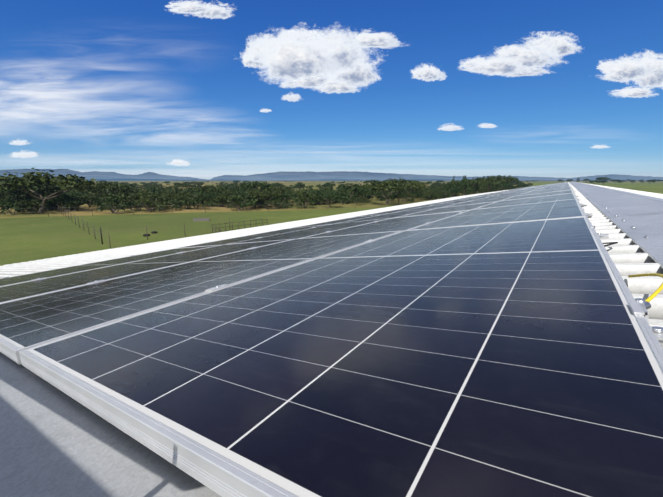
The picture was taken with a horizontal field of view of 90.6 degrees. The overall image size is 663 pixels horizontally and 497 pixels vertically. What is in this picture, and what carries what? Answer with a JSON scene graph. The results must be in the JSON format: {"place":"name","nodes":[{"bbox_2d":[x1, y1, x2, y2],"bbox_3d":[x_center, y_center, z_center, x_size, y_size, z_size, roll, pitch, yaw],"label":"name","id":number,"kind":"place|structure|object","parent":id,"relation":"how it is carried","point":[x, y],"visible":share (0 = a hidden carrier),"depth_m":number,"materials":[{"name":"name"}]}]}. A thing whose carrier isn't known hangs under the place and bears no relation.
{"place":"outdoors","nodes":[
{"label":"outdoors","id":0,"kind":"place"},
{"bbox_2d":[10,140,28,144],"bbox_3d":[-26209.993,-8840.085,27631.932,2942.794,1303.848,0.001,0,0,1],"label":"cloud","id":1,"kind":"structure","parent":0,"point":[18,142],"depth_m":27634.43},
{"bbox_2d":[11,150,36,157],"bbox_3d":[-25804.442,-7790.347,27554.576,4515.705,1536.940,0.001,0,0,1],"label":"cloud","id":2,"kind":"structure","parent":0,"point":[21,154],"depth_m":27553.92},
{"bbox_2d":[0,82,69,98],"bbox_3d":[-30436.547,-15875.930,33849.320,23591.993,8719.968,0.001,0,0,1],"label":"cloud","id":3,"kind":"structure","parent":0,"point":[19,93],"depth_m":33865.98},
{"bbox_2d":[0,92,109,118],"bbox_3d":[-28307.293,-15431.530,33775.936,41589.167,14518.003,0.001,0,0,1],"label":"cloud","id":4,"kind":"structure","parent":0,"point":[43,109],"depth_m":33790.77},
{"bbox_2d":[165,1,181,7],"bbox_3d":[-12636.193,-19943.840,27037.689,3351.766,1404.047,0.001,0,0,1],"label":"cloud","id":5,"kind":"structure","parent":0,"point":[172,5],"depth_m":27044.55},
{"bbox_2d":[166,158,189,165],"bbox_3d":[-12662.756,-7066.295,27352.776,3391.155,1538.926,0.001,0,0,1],"label":"cloud","id":6,"kind":"structure","parent":0,"point":[179,162],"depth_m":27352.82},
{"bbox_2d":[169,0,210,13],"bbox_3d":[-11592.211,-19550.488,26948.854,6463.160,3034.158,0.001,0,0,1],"label":"cloud","id":7,"kind":"structure","parent":0,"point":[190,7],"depth_m":26948.55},
{"bbox_2d":[192,3,232,18],"bbox_3d":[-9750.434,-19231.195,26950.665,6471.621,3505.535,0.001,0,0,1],"label":"cloud","id":8,"kind":"structure","parent":0,"point":[215,11],"depth_m":26945.07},
{"bbox_2d":[240,51,263,67],"bbox_3d":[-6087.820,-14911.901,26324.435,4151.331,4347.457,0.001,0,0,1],"label":"cloud","id":9,"kind":"structure","parent":0,"point":[247,62],"depth_m":26333.27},
{"bbox_2d":[244,29,291,62],"bbox_3d":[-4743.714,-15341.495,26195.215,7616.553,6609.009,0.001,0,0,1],"label":"cloud","id":10,"kind":"structure","parent":0,"point":[251,49],"depth_m":26220.57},
{"bbox_2d":[282,94,300,101],"bbox_3d":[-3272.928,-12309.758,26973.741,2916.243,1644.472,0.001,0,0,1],"label":"cloud","id":11,"kind":"structure","parent":0,"point":[292,97],"depth_m":26973.98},
{"bbox_2d":[251,30,345,81],"bbox_3d":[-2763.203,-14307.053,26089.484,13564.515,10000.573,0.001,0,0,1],"label":"cloud","id":12,"kind":"structure","parent":0,"point":[285,56],"depth_m":26089.84,"materials":[{"name":"white"}]},
{"bbox_2d":[277,75,328,87],"bbox_3d":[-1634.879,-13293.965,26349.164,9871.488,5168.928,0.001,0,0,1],"label":"cloud","id":13,"kind":"structure","parent":0,"point":[312,82],"depth_m":26357.31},
{"bbox_2d":[284,23,321,40],"bbox_3d":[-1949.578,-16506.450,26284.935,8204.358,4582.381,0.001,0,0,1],"label":"cloud","id":14,"kind":"structure","parent":0,"point":[300,30],"depth_m":26294.56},
{"bbox_2d":[0,182,662,265],"bbox_3d":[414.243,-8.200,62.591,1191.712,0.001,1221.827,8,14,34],"label":"pasture","id":15,"kind":"structure","parent":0,"point":[26,239],"depth_m":33.52,"materials":[{"name":"green plant"}]},
{"bbox_2d":[0,199,404,248],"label":"kraal fence posts","id":16,"kind":"object","parent":15,"relation":"on","point":[172,213],"visible":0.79,"depth_m":32.38,"materials":[{"name":"brown wood"}]},
{"bbox_2d":[0,180,662,217],"bbox_3d":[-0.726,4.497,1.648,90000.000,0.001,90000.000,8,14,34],"label":"ground","id":17,"kind":"structure","parent":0,"point":[84,210],"depth_m":62.63,"materials":[{"name":"plant"}]},
{"bbox_2d":[0,199,30,214],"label":"tree","id":18,"kind":"object","parent":17,"relation":"on","point":[18,206],"visible":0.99,"depth_m":45.31,"materials":[{"name":"green plant"}]},
{"bbox_2d":[1,194,29,210],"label":"shrub","id":19,"kind":"object","parent":17,"relation":"on","point":[20,198],"visible":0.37,"depth_m":48.95,"materials":[{"name":"green plant"}]},
{"bbox_2d":[14,198,48,212],"bbox_3d":[-44.026,-6.217,48.064,3.540,2.345,3.294,4,12,18],"label":"shrub","id":20,"kind":"object","parent":17,"relation":"on","point":[33,208],"visible":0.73,"depth_m":47.86,"materials":[{"name":"green plant"}]},
{"bbox_2d":[0,183,72,201],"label":"acacia tree","id":21,"kind":"object","parent":17,"relation":"on","point":[49,188],"visible":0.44,"depth_m":50.60,"materials":[{"name":"green plant"}]},
{"bbox_2d":[20,198,54,203],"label":"acacia tree","id":22,"kind":"object","parent":17,"relation":"on","point":[35,199],"visible":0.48,"depth_m":48.46,"materials":[{"name":"green plant"}]},
{"bbox_2d":[26,189,68,209],"bbox_3d":[-45.419,-7.806,52.834,5.445,3.730,5.351,6,13,25],"label":"round tree","id":23,"kind":"object","parent":17,"relation":"on","point":[43,193],"visible":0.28,"depth_m":51.72,"materials":[{"name":"green plant"}]},
{"bbox_2d":[44,202,57,210],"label":"tree","id":24,"kind":"object","parent":17,"relation":"on","point":[52,205],"visible":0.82,"depth_m":51.86,"materials":[{"name":"green plant"}]},
{"bbox_2d":[0,168,102,213],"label":"acacia tree","id":25,"kind":"object","parent":17,"relation":"on","point":[74,181],"visible":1,"depth_m":46.94,"materials":[{"name":"green plant"}]},
{"bbox_2d":[43,192,75,210],"bbox_3d":[-42.151,-7.228,50.710,3.925,3.450,4.204,1,12,6],"label":"round tree","id":26,"kind":"object","parent":17,"relation":"on","point":[58,197],"visible":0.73,"depth_m":50.14,"materials":[{"name":"green plant"}]},
{"bbox_2d":[57,199,80,210],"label":"tree","id":27,"kind":"object","parent":17,"relation":"on","point":[69,205],"visible":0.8,"depth_m":50.11,"materials":[{"name":"green plant"}]},
{"bbox_2d":[60,199,87,210],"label":"acacia tree","id":28,"kind":"object","parent":17,"relation":"on","point":[71,201],"visible":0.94,"depth_m":50.27,"materials":[{"name":"green plant"}]},
{"bbox_2d":[62,191,89,195],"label":"acacia tree","id":29,"kind":"object","parent":17,"relation":"on","point":[74,193],"visible":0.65,"depth_m":65.22,"materials":[{"name":"green plant"}]},
{"bbox_2d":[77,194,94,200],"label":"round tree","id":30,"kind":"object","parent":17,"relation":"on","point":[90,197],"visible":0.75,"depth_m":57.34,"materials":[{"name":"green plant"}]},
{"bbox_2d":[73,186,100,200],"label":"tree","id":31,"kind":"object","parent":17,"relation":"on","point":[88,192],"visible":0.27,"depth_m":67.94,"materials":[{"name":"green plant"}]},
{"bbox_2d":[91,195,119,209],"bbox_3d":[-36.203,-7.331,52.788,4.074,2.637,3.531,-6,13,-27],"label":"round tree","id":32,"kind":"object","parent":17,"relation":"on","point":[96,200],"visible":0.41,"depth_m":51.80,"materials":[{"name":"green plant"}]},
{"bbox_2d":[82,181,133,193],"bbox_3d":[-42.476,-10.426,62.813,8.052,4.832,8.223,-1,12,-6],"label":"acacia tree","id":33,"kind":"object","parent":17,"relation":"on","point":[109,187],"visible":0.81,"depth_m":61.36,"materials":[{"name":"green plant"}]},
{"bbox_2d":[96,191,131,213],"bbox_3d":[-31.367,-6.561,47.444,4.172,3.403,4.484,6,13,26],"label":"shrub","id":34,"kind":"object","parent":17,"relation":"on","point":[107,202],"visible":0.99,"depth_m":46.99,"materials":[{"name":"green plant"}]},
{"bbox_2d":[115,190,161,210],"bbox_3d":[-30.130,-7.401,51.149,6.460,3.514,6.597,5,13,21],"label":"acacia tree","id":35,"kind":"object","parent":17,"relation":"on","point":[132,195],"visible":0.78,"depth_m":50.29,"materials":[{"name":"green plant"}]},
{"bbox_2d":[134,195,169,212],"bbox_3d":[-26.745,-6.686,49.060,4.265,2.947,4.101,2,12,9],"label":"shrub","id":36,"kind":"object","parent":17,"relation":"on","point":[149,201],"visible":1,"depth_m":48.40,"materials":[{"name":"green plant"}]},
{"bbox_2d":[163,192,178,204],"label":"round tree","id":37,"kind":"object","parent":17,"relation":"on","point":[170,196],"visible":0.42,"depth_m":55.35,"materials":[{"name":"green plant"}]},
{"bbox_2d":[175,183,191,189],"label":"acacia tree","id":38,"kind":"object","parent":17,"relation":"on","point":[182,185],"visible":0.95,"depth_m":122.70,"materials":[{"name":"green plant"}]},
{"bbox_2d":[174,189,198,208],"bbox_3d":[-24.100,-8.076,54.604,4.031,3.456,4.332,-6,13,-25],"label":"shrub","id":39,"kind":"object","parent":17,"relation":"on","point":[180,194],"visible":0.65,"depth_m":54.15,"materials":[{"name":"green plant"}]},
{"bbox_2d":[180,193,205,208],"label":"tree","id":40,"kind":"object","parent":17,"relation":"on","point":[199,200],"visible":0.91,"depth_m":53.21,"materials":[{"name":"green plant"}]},
{"bbox_2d":[188,193,214,205],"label":"acacia tree","id":41,"kind":"object","parent":17,"relation":"on","point":[207,196],"visible":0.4,"depth_m":57.40,"materials":[{"name":"green plant"}]},
{"bbox_2d":[189,185,226,192],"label":"acacia tree","id":42,"kind":"object","parent":17,"relation":"on","point":[208,189],"visible":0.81,"depth_m":62.13,"materials":[{"name":"green plant"}]},
{"bbox_2d":[201,200,217,209],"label":"round tree","id":43,"kind":"object","parent":17,"relation":"on","point":[210,203],"visible":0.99,"depth_m":52.88,"materials":[{"name":"green plant"}]},
{"bbox_2d":[205,191,230,206],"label":"tree","id":44,"kind":"object","parent":17,"relation":"on","point":[216,200],"visible":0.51,"depth_m":58.01,"materials":[{"name":"green plant"}]},
{"bbox_2d":[215,194,241,206],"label":"acacia tree","id":45,"kind":"object","parent":17,"relation":"on","point":[221,196],"visible":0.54,"depth_m":56.30,"materials":[{"name":"green plant"}]},
{"bbox_2d":[224,190,258,210],"bbox_3d":[-14.197,-7.529,51.963,4.888,3.484,4.701,11,16,42],"label":"shrub","id":46,"kind":"object","parent":17,"relation":"on","point":[232,196],"visible":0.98,"depth_m":51.53,"materials":[{"name":"green plant"}]},
{"bbox_2d":[237,187,252,198],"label":"tree","id":47,"kind":"object","parent":17,"relation":"on","point":[240,192],"visible":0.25,"depth_m":60.47,"materials":[{"name":"green plant"}]},
{"bbox_2d":[241,190,269,208],"bbox_3d":[-13.014,-8.329,55.961,4.952,3.436,5.040,3,12,12],"label":"round tree","id":48,"kind":"object","parent":17,"relation":"on","point":[257,199],"visible":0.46,"depth_m":54.77,"materials":[{"name":"green plant"}]},
{"bbox_2d":[240,181,275,189],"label":"acacia tree","id":49,"kind":"object","parent":17,"relation":"on","point":[255,185],"visible":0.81,"depth_m":69.85,"materials":[{"name":"green plant"}]},
{"bbox_2d":[248,189,282,207],"bbox_3d":[-11.354,-8.466,56.193,6.093,3.547,5.862,-10,15,-39],"label":"acacia tree","id":50,"kind":"object","parent":17,"relation":"on","point":[267,193],"visible":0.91,"depth_m":54.70,"materials":[{"name":"green plant"}]},
{"bbox_2d":[264,186,287,192],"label":"acacia tree","id":51,"kind":"object","parent":17,"relation":"on","point":[280,189],"visible":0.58,"depth_m":67.71,"materials":[{"name":"green plant"}]},
{"bbox_2d":[273,197,285,208],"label":"tree","id":52,"kind":"object","parent":17,"relation":"on","point":[283,204],"visible":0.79,"depth_m":55.35,"materials":[{"name":"green plant"}]},
{"bbox_2d":[276,192,298,201],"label":"acacia tree","id":53,"kind":"object","parent":17,"relation":"on","point":[287,195],"visible":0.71,"depth_m":58.23,"materials":[{"name":"green plant"}]},
{"bbox_2d":[291,187,316,207],"bbox_3d":[-4.703,-8.594,56.051,4.439,3.943,4.130,-1,12,-4],"label":"shrub","id":54,"kind":"object","parent":17,"relation":"on","point":[307,195],"visible":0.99,"depth_m":55.54,"materials":[{"name":"green plant"}]},
{"bbox_2d":[311,189,335,204],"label":"acacia tree","id":55,"kind":"object","parent":17,"relation":"on","point":[317,192],"visible":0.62,"depth_m":63.66,"materials":[{"name":"green plant"}]},
{"bbox_2d":[318,192,342,207],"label":"acacia tree","id":56,"kind":"object","parent":17,"relation":"on","point":[336,196],"visible":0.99,"depth_m":55.94,"materials":[{"name":"green plant"}]},
{"bbox_2d":[339,187,356,203],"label":"tree","id":57,"kind":"object","parent":17,"relation":"on","point":[343,194],"visible":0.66,"depth_m":67.10,"materials":[{"name":"green plant"}]},
{"bbox_2d":[339,183,369,191],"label":"acacia tree","id":58,"kind":"object","parent":17,"relation":"on","point":[355,187],"visible":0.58,"depth_m":71.41,"materials":[{"name":"green plant"}]},
{"bbox_2d":[353,187,377,196],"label":"round tree","id":59,"kind":"object","parent":17,"relation":"on","point":[365,193],"visible":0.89,"depth_m":68.69,"materials":[{"name":"green plant"}]},
{"bbox_2d":[363,180,409,204],"bbox_3d":[10.248,-10.542,62.690,8.406,5.145,8.231,-2,12,-9],"label":"acacia tree","id":60,"kind":"object","parent":17,"relation":"on","point":[379,186],"visible":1,"depth_m":60.78,"materials":[{"name":"green plant"}]},
{"bbox_2d":[389,192,407,203],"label":"round tree","id":61,"kind":"object","parent":17,"relation":"on","point":[394,196],"visible":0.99,"depth_m":65.79,"materials":[{"name":"green plant"}]},
{"bbox_2d":[389,180,427,201],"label":"acacia tree","id":62,"kind":"object","parent":17,"relation":"on","point":[417,186],"visible":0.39,"depth_m":71.35,"materials":[{"name":"green plant"}]},
{"bbox_2d":[415,189,429,199],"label":"tree","id":63,"kind":"object","parent":17,"relation":"on","point":[424,195],"visible":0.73,"depth_m":78.84,"materials":[{"name":"green plant"}]},
{"bbox_2d":[443,183,462,196],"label":"tree","id":64,"kind":"object","parent":17,"relation":"on","point":[452,186],"visible":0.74,"depth_m":92.46,"materials":[{"name":"green plant"}]},
{"bbox_2d":[459,175,469,194],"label":"poplar tree","id":65,"kind":"object","parent":17,"relation":"on","point":[462,185],"visible":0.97,"depth_m":89.81,"materials":[{"name":"green plant"}]},
{"bbox_2d":[455,178,487,185],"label":"acacia tree","id":66,"kind":"object","parent":17,"relation":"on","point":[472,182],"visible":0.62,"depth_m":103.06,"materials":[{"name":"green plant"}]},
{"bbox_2d":[478,176,487,192],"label":"poplar tree","id":67,"kind":"object","parent":17,"relation":"on","point":[480,185],"visible":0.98,"depth_m":98.58,"materials":[{"name":"green plant"}]},
{"bbox_2d":[476,176,502,191],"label":"round tree","id":68,"kind":"object","parent":17,"relation":"on","point":[495,183],"visible":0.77,"depth_m":104.22,"materials":[{"name":"green plant"}]},
{"bbox_2d":[486,176,509,183],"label":"acacia tree","id":69,"kind":"object","parent":17,"relation":"on","point":[504,179],"visible":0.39,"depth_m":117.61,"materials":[{"name":"green plant"}]},
{"bbox_2d":[488,175,515,183],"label":"acacia tree","id":70,"kind":"object","parent":17,"relation":"on","point":[510,178],"visible":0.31,"depth_m":128.03,"materials":[{"name":"green plant"}]},
{"bbox_2d":[0,169,662,179],"bbox_3d":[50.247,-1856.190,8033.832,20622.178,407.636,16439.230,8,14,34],"label":"mountains","id":71,"kind":"structure","parent":0,"point":[309,175],"depth_m":12719.40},
{"bbox_2d":[0,0,662,179],"label":"sky","id":72,"kind":"structure","parent":0,"point":[159,71],"materials":[{"name":"blue"}]},
{"bbox_2d":[295,29,371,75],"bbox_3d":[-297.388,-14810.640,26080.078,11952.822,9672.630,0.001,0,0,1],"label":"cloud","id":73,"kind":"structure","parent":0,"point":[349,54],"depth_m":26054.69,"materials":[{"name":"white"}]},
{"bbox_2d":[314,78,358,93],"bbox_3d":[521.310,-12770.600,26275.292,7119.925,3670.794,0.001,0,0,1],"label":"cloud","id":74,"kind":"structure","parent":0,"point":[327,86],"depth_m":26281.81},
{"bbox_2d":[29,178,645,180],"bbox_3d":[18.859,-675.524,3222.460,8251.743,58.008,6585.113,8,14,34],"label":"hills","id":75,"kind":"structure","parent":0,"point":[224,179],"depth_m":5027.27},
{"bbox_2d":[328,51,380,86],"bbox_3d":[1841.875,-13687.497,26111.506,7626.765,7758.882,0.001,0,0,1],"label":"cloud","id":76,"kind":"structure","parent":0,"point":[358,76],"depth_m":26106.02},
{"bbox_2d":[349,30,399,48],"bbox_3d":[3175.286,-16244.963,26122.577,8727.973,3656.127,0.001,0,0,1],"label":"cloud","id":77,"kind":"structure","parent":0,"point":[383,40],"depth_m":26115.32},
{"bbox_2d":[411,64,445,81],"bbox_3d":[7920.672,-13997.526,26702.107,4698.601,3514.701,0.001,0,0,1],"label":"cloud","id":78,"kind":"structure","parent":0,"point":[428,73],"depth_m":26702.66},
{"bbox_2d":[438,123,463,130],"bbox_3d":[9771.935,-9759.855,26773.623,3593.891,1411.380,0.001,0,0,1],"label":"cloud","id":79,"kind":"structure","parent":0,"point":[452,127],"depth_m":26774.81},
{"bbox_2d":[460,59,473,67],"bbox_3d":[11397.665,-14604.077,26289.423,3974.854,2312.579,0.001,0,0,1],"label":"cloud","id":80,"kind":"structure","parent":0,"point":[467,63],"depth_m":26298.49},
{"bbox_2d":[479,123,495,127],"bbox_3d":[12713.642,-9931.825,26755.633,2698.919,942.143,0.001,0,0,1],"label":"cloud","id":81,"kind":"structure","parent":0,"point":[487,125],"depth_m":26755.62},
{"bbox_2d":[460,55,530,75],"bbox_3d":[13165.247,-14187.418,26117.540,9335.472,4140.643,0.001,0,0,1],"label":"cloud","id":82,"kind":"structure","parent":0,"point":[493,65],"depth_m":26116.82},
{"bbox_2d":[501,68,549,76],"bbox_3d":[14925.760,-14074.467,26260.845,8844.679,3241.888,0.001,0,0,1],"label":"cloud","id":83,"kind":"structure","parent":0,"point":[535,71],"depth_m":26240.29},
{"bbox_2d":[495,38,562,68],"bbox_3d":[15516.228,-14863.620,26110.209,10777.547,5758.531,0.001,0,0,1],"label":"cloud","id":84,"kind":"structure","parent":0,"point":[532,57],"depth_m":26104.64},
{"bbox_2d":[524,31,552,46],"bbox_3d":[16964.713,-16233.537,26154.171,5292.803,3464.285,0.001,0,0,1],"label":"cloud","id":85,"kind":"structure","parent":0,"point":[533,41],"depth_m":26162.61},
{"bbox_2d":[536,33,580,55],"bbox_3d":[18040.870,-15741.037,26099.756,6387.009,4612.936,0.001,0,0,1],"label":"cloud","id":86,"kind":"structure","parent":0,"point":[562,45],"depth_m":26095.43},
{"bbox_2d":[600,56,654,81],"bbox_3d":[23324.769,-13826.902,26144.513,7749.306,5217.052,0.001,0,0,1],"label":"cloud","id":87,"kind":"structure","parent":0,"point":[627,68],"depth_m":26142.91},
{"bbox_2d":[611,86,657,97],"bbox_3d":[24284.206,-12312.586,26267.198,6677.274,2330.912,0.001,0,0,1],"label":"cloud","id":88,"kind":"structure","parent":0,"point":[630,91],"depth_m":26269.31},
{"bbox_2d":[626,50,662,87],"bbox_3d":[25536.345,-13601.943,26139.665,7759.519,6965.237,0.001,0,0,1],"label":"cloud","id":89,"kind":"structure","parent":0,"point":[656,79],"depth_m":26139.28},
{"bbox_3d":[15.346,-1.796,20.839,25.873,4.496,51.760,8,14,34],"label":"shed building","id":90,"kind":"object","parent":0,"visible":0},
{"bbox_2d":[0,182,662,347],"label":"corrugated roof","id":91,"kind":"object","parent":90,"relation":"on","point":[628,255],"visible":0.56,"depth_m":5.04,"materials":[{"name":"metal"}]},
{"bbox_2d":[0,245,218,286],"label":"solar panel","id":92,"kind":"object","parent":91,"relation":"on","point":[46,274],"visible":0.72,"depth_m":3.29,"materials":[{"name":"glass"}]},
{"bbox_2d":[0,352,221,496],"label":"barge flashing","id":93,"kind":"object","parent":91,"relation":"on","point":[55,441],"depth_m":0.44,"materials":[{"name":"metal"}]},
{"bbox_2d":[0,239,291,302],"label":"solar panel","id":94,"kind":"object","parent":91,"relation":"on","point":[12,292],"visible":0.68,"depth_m":2.41,"materials":[{"name":"glass"}]},
{"bbox_2d":[0,231,401,364],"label":"solar panel","id":95,"kind":"object","parent":91,"relation":"on","point":[29,322],"visible":0.78,"depth_m":1.42,"materials":[{"name":"glass"}]},
{"bbox_2d":[175,224,329,248],"bbox_3d":[-1.095,-0.200,5.218,1.134,0.037,2.278,-3,8,36],"label":"solar panel","id":96,"kind":"object","parent":91,"relation":"on","point":[239,239],"visible":0.45,"depth_m":4.99,"materials":[{"name":"glass"}]},
{"bbox_2d":[229,218,390,243],"bbox_3d":[-0.158,-0.248,4.540,1.134,0.037,2.278,-3,8,36],"label":"solar panel","id":97,"kind":"object","parent":91,"relation":"on","point":[309,232],"visible":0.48,"depth_m":4.28,"materials":[{"name":"glass"}]},
{"bbox_2d":[3,183,662,346],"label":"panel clamps","id":98,"kind":"object","parent":91,"relation":"on","point":[638,308],"visible":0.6,"depth_m":0.55,"materials":[{"name":"metal"}]},
{"bbox_2d":[21,184,648,269],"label":"roofing screws","id":99,"kind":"object","parent":91,"relation":"on","point":[646,236],"visible":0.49,"depth_m":3.27,"materials":[{"name":"silver metal"}]},
{"bbox_2d":[288,213,388,228],"bbox_3d":[0.224,-0.585,7.060,1.134,0.036,2.278,-3,8,36],"label":"solar panel","id":100,"kind":"object","parent":91,"relation":"on","point":[337,221],"visible":0.54,"depth_m":6.90,"materials":[{"name":"glass"}]},
{"bbox_2d":[19,217,662,496],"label":"solar panel","id":101,"kind":"object","parent":91,"relation":"on","point":[518,359],"visible":1,"depth_m":0.46,"materials":[{"name":"glass"}]},
{"bbox_2d":[298,210,469,238],"bbox_3d":[0.772,-0.291,3.865,1.134,0.037,2.278,-3,8,36],"label":"solar panel","id":102,"kind":"object","parent":91,"relation":"on","point":[399,224],"visible":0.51,"depth_m":3.56,"materials":[{"name":"glass"}]},
{"bbox_2d":[351,207,419,217],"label":"solar panel","id":103,"kind":"object","parent":91,"relation":"on","point":[387,212],"visible":0.53,"depth_m":8.77,"materials":[{"name":"glass"}]},
{"bbox_2d":[341,208,436,222],"bbox_3d":[1.160,-0.633,6.383,1.134,0.038,2.278,-3,8,36],"label":"solar panel","id":104,"kind":"object","parent":91,"relation":"on","point":[391,215],"visible":0.54,"depth_m":6.22,"materials":[{"name":"glass"}]},
{"bbox_2d":[394,202,462,212],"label":"solar panel","id":105,"kind":"object","parent":91,"relation":"on","point":[431,207],"visible":0.47,"depth_m":8.15,"materials":[{"name":"glass"}]},
{"bbox_2d":[395,201,498,217],"bbox_3d":[2.093,-0.676,5.706,1.134,0.037,2.278,-3,8,36],"label":"solar panel","id":106,"kind":"object","parent":91,"relation":"on","point":[455,208],"visible":0.56,"depth_m":5.44,"materials":[{"name":"glass"}]},
{"bbox_2d":[431,199,476,205],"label":"solar panel","id":107,"kind":"object","parent":91,"relation":"on","point":[455,202],"visible":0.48,"depth_m":9.97,"materials":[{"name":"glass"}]},
{"bbox_2d":[441,196,513,207],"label":"solar panel","id":108,"kind":"object","parent":91,"relation":"on","point":[481,201],"visible":0.62,"depth_m":7.36,"materials":[{"name":"glass"}]},
{"bbox_2d":[468,193,522,201],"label":"solar panel","id":109,"kind":"object","parent":91,"relation":"on","point":[496,197],"visible":0.47,"depth_m":9.37,"materials":[{"name":"glass"}]},
{"bbox_2d":[409,199,586,229],"bbox_3d":[1.705,-0.341,3.187,1.134,0.036,2.278,-3,8,36],"label":"solar panel","id":110,"kind":"object","parent":91,"relation":"on","point":[569,208],"visible":0.63,"depth_m":2.79,"materials":[{"name":"glass"}]},
{"bbox_2d":[473,193,576,209],"bbox_3d":[3.026,-0.723,5.033,1.134,0.037,2.278,-3,8,36],"label":"solar panel","id":111,"kind":"object","parent":91,"relation":"on","point":[568,196],"visible":0.73,"depth_m":4.80,"materials":[{"name":"glass"}]},
{"bbox_2d":[501,190,572,200],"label":"solar panel","id":112,"kind":"object","parent":91,"relation":"on","point":[542,194],"visible":0.73,"depth_m":6.64,"materials":[{"name":"glass"}]},
{"bbox_2d":[517,188,571,195],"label":"solar panel","id":113,"kind":"object","parent":91,"relation":"on","point":[554,190],"visible":0.7,"depth_m":8.50,"materials":[{"name":"glass"}]},
{"bbox_2d":[569,182,662,267],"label":"ridge cap flashing","id":114,"kind":"object","parent":91,"relation":"on","point":[643,214],"visible":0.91,"depth_m":2.17,"materials":[{"name":"metal"}]},
{"bbox_2d":[572,187,662,309],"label":"pv cables","id":115,"kind":"object","parent":91,"relation":"on","point":[646,304],"visible":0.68,"depth_m":0.65,"materials":[{"name":"plastic"},{"name":"copper"}]},
{"bbox_2d":[584,183,662,198],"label":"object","id":116,"kind":"object","parent":90,"relation":"on","point":[656,195],"visible":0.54,"depth_m":11.85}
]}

